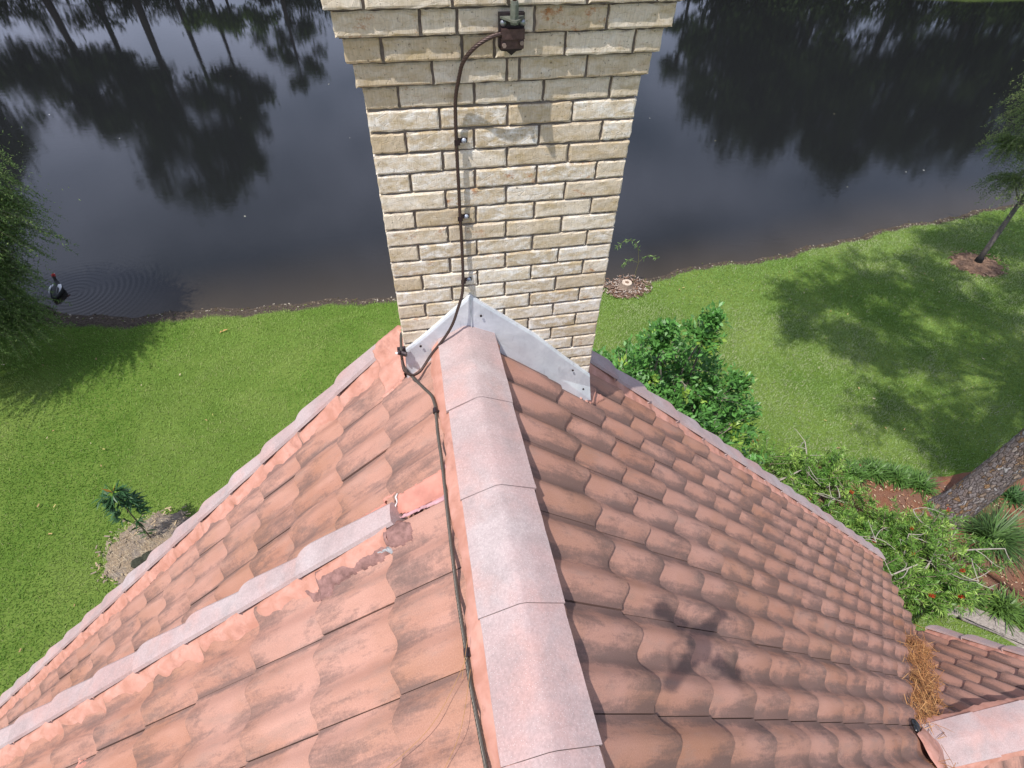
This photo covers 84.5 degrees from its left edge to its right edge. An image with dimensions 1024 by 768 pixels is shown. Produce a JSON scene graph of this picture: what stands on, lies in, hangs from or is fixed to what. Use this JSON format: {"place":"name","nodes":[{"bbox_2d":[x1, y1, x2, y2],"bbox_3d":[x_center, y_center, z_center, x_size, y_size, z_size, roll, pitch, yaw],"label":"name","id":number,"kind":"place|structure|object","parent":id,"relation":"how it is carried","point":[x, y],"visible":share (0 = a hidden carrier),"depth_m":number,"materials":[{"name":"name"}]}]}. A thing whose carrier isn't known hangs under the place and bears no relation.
{"place":"outdoors","nodes":[
{"label":"outdoors","id":0,"kind":"place"},
{"bbox_2d":[0,0,1023,317],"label":"water","id":1,"kind":"structure","parent":0,"point":[160,144],"depth_m":18.42,"materials":[{"name":"grey liquid"}]},
{"bbox_2d":[48,273,63,298],"bbox_3d":[-10.152,-2.143,12.508,0.272,0.364,0.729,-7,48,-8],"label":"duck","id":2,"kind":"object","parent":1,"relation":"on","point":[58,289],"visible":0.92,"depth_m":12.48},
{"bbox_2d":[0,204,1023,695],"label":"ground","id":3,"kind":"structure","parent":0,"point":[382,324],"depth_m":10.95,"materials":[{"name":"plant"}]},
{"bbox_2d":[0,119,80,367],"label":"weeping tree","id":4,"kind":"object","parent":3,"relation":"on","point":[20,314],"visible":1,"depth_m":9.90,"materials":[{"name":"green plant"}]},
{"bbox_2d":[102,511,189,584],"bbox_3d":[-5.395,2.427,8.442,1.297,0.077,1.280,-7,48,-8],"label":"mulch bed","id":5,"kind":"object","parent":3,"relation":"on","point":[179,516],"visible":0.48,"depth_m":8.45,"materials":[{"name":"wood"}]},
{"bbox_2d":[91,480,154,538],"bbox_3d":[-5.406,1.839,8.024,0.597,1.437,0.575,30,53,23],"label":"sapling","id":6,"kind":"object","parent":5,"relation":"on","point":[119,494],"visible":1,"depth_m":7.73,"materials":[{"name":"green plant"}]},
{"bbox_2d":[130,550,152,567],"bbox_3d":[-5.312,2.567,8.275,0.530,0.160,0.256,-7,48,-8],"label":"rock","id":7,"kind":"object","parent":5,"relation":"on","point":[136,562],"visible":0.31,"depth_m":8.19,"materials":[{"name":"grey stone"}]},
{"bbox_2d":[0,0,1023,767],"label":"house","id":8,"kind":"structure","parent":3,"relation":"on","point":[646,578],"depth_m":2.07,"materials":[{"name":"tile"}]},
{"bbox_2d":[387,638,470,767],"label":"pine needles","id":9,"kind":"object","parent":8,"relation":"on","point":[443,706],"visible":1,"depth_m":1.45,"materials":[{"name":"brown plant"}]},
{"bbox_2d":[395,331,488,767],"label":"conductor cable","id":10,"kind":"object","parent":8,"relation":"attached to","point":[401,351],"visible":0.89,"depth_m":1.68,"materials":[{"name":"brown plastic"}]},
{"bbox_2d":[401,32,501,375],"bbox_3d":[-0.244,-0.504,1.919,0.405,1.221,0.088,-11,49,-12],"label":"conductor cable","id":11,"kind":"object","parent":8,"relation":"attached to","point":[457,140],"visible":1,"depth_m":1.83,"materials":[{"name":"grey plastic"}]},
{"bbox_2d":[498,0,524,54],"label":"lightning rod","id":12,"kind":"object","parent":8,"relation":"attached to","point":[511,25],"visible":1,"depth_m":1.49,"materials":[{"name":"brown metal"}]},
{"bbox_2d":[899,625,954,738],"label":"pine needles","id":13,"kind":"object","parent":8,"relation":"on","point":[925,703],"visible":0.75,"depth_m":4.11,"materials":[{"name":"brown plant"}]},
{"bbox_2d":[925,746,955,767],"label":"pine needles","id":14,"kind":"object","parent":8,"relation":"on","point":[944,761],"visible":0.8,"depth_m":3.25,"materials":[{"name":"brown plant"}]},
{"bbox_2d":[1,266,1023,651],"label":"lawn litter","id":15,"kind":"object","parent":3,"relation":"on","point":[179,374],"visible":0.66,"depth_m":10.30,"materials":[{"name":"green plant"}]},
{"bbox_2d":[50,205,1022,321],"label":"shoreline","id":16,"kind":"structure","parent":3,"relation":"on","point":[605,287],"depth_m":13.40,"materials":[{"name":"brown soil"}]},
{"bbox_2d":[91,250,1008,583],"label":"mulch chips","id":17,"kind":"object","parent":3,"relation":"on","point":[635,286],"visible":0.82,"depth_m":12.89,"materials":[{"name":"brown wood"}]},
{"bbox_2d":[608,278,645,298],"bbox_3d":[2.662,-2.228,13.025,0.967,0.041,0.760,-7,48,-8],"label":"mulch bed","id":18,"kind":"object","parent":3,"relation":"on","point":[620,295],"visible":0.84,"depth_m":12.93,"materials":[{"name":"brown wood"}]},
{"bbox_2d":[616,279,634,291],"bbox_3d":[2.675,-2.290,12.985,0.598,0.169,0.434,-7,48,-8],"label":"tree stump","id":19,"kind":"object","parent":18,"relation":"on","point":[626,284],"visible":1,"depth_m":12.90,"materials":[{"name":"beige wood"}]},
{"bbox_2d":[615,238,657,282],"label":"seedling","id":20,"kind":"object","parent":18,"relation":"on","point":[630,257],"visible":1,"depth_m":12.55,"materials":[{"name":"green plant"}]},
{"bbox_2d":[593,300,767,471],"bbox_3d":[1.956,0.594,7.568,3.019,4.204,2.478,5,47,2],"label":"broadleaf shrub","id":21,"kind":"object","parent":3,"relation":"on","point":[702,405],"visible":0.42,"depth_m":6.67,"materials":[{"name":"green plant"}]},
{"bbox_2d":[731,428,823,498],"bbox_3d":[4.057,1.424,9.126,1.671,1.065,1.827,-7,48,-8],"label":"bottlebrush shrub","id":22,"kind":"object","parent":3,"relation":"on","point":[771,459],"visible":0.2,"depth_m":9.04,"materials":[{"name":"green plant"}]},
{"bbox_2d":[801,462,1023,606],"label":"mulch bed","id":23,"kind":"object","parent":3,"relation":"on","point":[990,579],"visible":0.2,"depth_m":9.19,"materials":[{"name":"brown wood"}]},
{"bbox_2d":[768,430,870,518],"bbox_3d":[4.891,1.507,8.913,1.540,1.165,1.642,-7,48,-8],"label":"bottlebrush shrub","id":24,"kind":"object","parent":23,"relation":"on","point":[829,472],"visible":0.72,"depth_m":8.90,"materials":[{"name":"green plant"}]},
{"bbox_2d":[808,492,891,572],"bbox_3d":[4.586,2.321,8.243,1.804,1.107,1.561,-7,48,-8],"label":"bottlebrush shrub","id":25,"kind":"object","parent":23,"relation":"on","point":[827,507],"visible":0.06,"depth_m":8.50,"materials":[{"name":"green plant"}]},
{"bbox_2d":[836,456,875,490],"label":"liriope clump","id":26,"kind":"object","parent":23,"relation":"on","point":[855,471],"visible":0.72,"depth_m":9.54,"materials":[{"name":"green plant"}]},
{"bbox_2d":[855,453,893,487],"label":"liriope clump","id":27,"kind":"object","parent":23,"relation":"on","point":[880,471],"visible":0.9,"depth_m":9.57,"materials":[{"name":"green plant"}]},
{"bbox_2d":[821,480,941,586],"bbox_3d":[5.412,2.126,8.253,1.434,1.213,1.602,-34,57,-29],"label":"bottlebrush shrub","id":28,"kind":"object","parent":23,"relation":"on","point":[893,532],"visible":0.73,"depth_m":8.28,"materials":[{"name":"green plant"}]},
{"bbox_2d":[878,457,923,490],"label":"liriope clump","id":29,"kind":"object","parent":23,"relation":"on","point":[902,476],"visible":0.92,"depth_m":9.49,"materials":[{"name":"green plant"}]},
{"bbox_2d":[872,539,939,604],"bbox_3d":[4.807,2.766,7.751,1.681,1.053,1.776,-7,48,-8],"label":"bottlebrush shrub","id":30,"kind":"object","parent":23,"relation":"on","point":[903,585],"visible":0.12,"depth_m":7.59,"materials":[{"name":"green plant"}]},
{"bbox_2d":[819,478,1023,608],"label":"wood chips","id":31,"kind":"object","parent":23,"relation":"on","point":[948,531],"visible":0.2,"depth_m":9.16,"materials":[{"name":"brown wood"}]},
{"bbox_2d":[899,466,946,498],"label":"liriope clump","id":32,"kind":"object","parent":23,"relation":"on","point":[925,482],"visible":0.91,"depth_m":9.42,"materials":[{"name":"green plant"}]},
{"bbox_2d":[878,529,983,625],"bbox_3d":[5.687,2.723,7.913,1.959,1.299,1.337,-7,48,-8],"label":"bottlebrush shrub","id":33,"kind":"object","parent":23,"relation":"on","point":[934,609],"visible":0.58,"depth_m":7.67,"materials":[{"name":"green plant"}]},
{"bbox_2d":[868,497,1013,617],"bbox_3d":[6.048,2.423,8.089,1.772,1.215,1.733,-27,54,-24],"label":"bottlebrush shrub","id":34,"kind":"object","parent":23,"relation":"on","point":[945,524],"visible":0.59,"depth_m":7.97,"materials":[{"name":"green plant"}]},
{"bbox_2d":[945,572,997,616],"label":"liriope clump","id":35,"kind":"object","parent":23,"relation":"on","point":[979,593],"visible":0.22,"depth_m":8.11,"materials":[{"name":"green plant"}]},
{"bbox_2d":[927,428,1023,528],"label":"pine tree","id":36,"kind":"object","parent":23,"relation":"on","point":[988,481],"visible":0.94,"depth_m":8.33,"materials":[{"name":"brown plant"}]},
{"bbox_2d":[970,472,1013,507],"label":"liriope clump","id":37,"kind":"object","parent":23,"relation":"on","point":[999,499],"visible":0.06,"depth_m":9.25,"materials":[{"name":"green plant"}]},
{"bbox_2d":[980,581,1023,636],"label":"liriope clump","id":38,"kind":"object","parent":23,"relation":"on","point":[1007,608],"visible":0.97,"depth_m":8.02,"materials":[{"name":"green plant"}]},
{"bbox_2d":[1000,481,1023,511],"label":"liriope clump","id":39,"kind":"object","parent":23,"relation":"on","point":[1015,492],"visible":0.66,"depth_m":9.30,"materials":[{"name":"green plant"}]},
{"bbox_2d":[1012,596,1023,631],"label":"liriope clump","id":40,"kind":"object","parent":23,"relation":"on","point":[1022,619],"visible":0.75,"depth_m":7.96,"materials":[{"name":"green plant"}]},
{"bbox_2d":[950,252,1003,276],"bbox_3d":[11.565,-2.992,13.987,1.244,0.078,1.076,-7,48,-8],"label":"mulch bed","id":41,"kind":"object","parent":3,"relation":"on","point":[986,268],"visible":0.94,"depth_m":13.92,"materials":[{"name":"brown wood"}]},
{"bbox_2d":[969,60,1023,262],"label":"young tree","id":42,"kind":"object","parent":3,"relation":"on","point":[1012,143],"visible":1,"depth_m":12.22,"materials":[{"name":"green plant"}]},
{"bbox_2d":[946,606,1023,647],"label":"path","id":43,"kind":"structure","parent":0,"point":[991,625],"depth_m":7.93,"materials":[{"name":"grey concrete"}]},
{"bbox_2d":[949,496,1023,601],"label":"ornamental grass","id":44,"kind":"object","parent":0,"point":[1005,533],"depth_m":8.70,"materials":[{"name":"green plant"}]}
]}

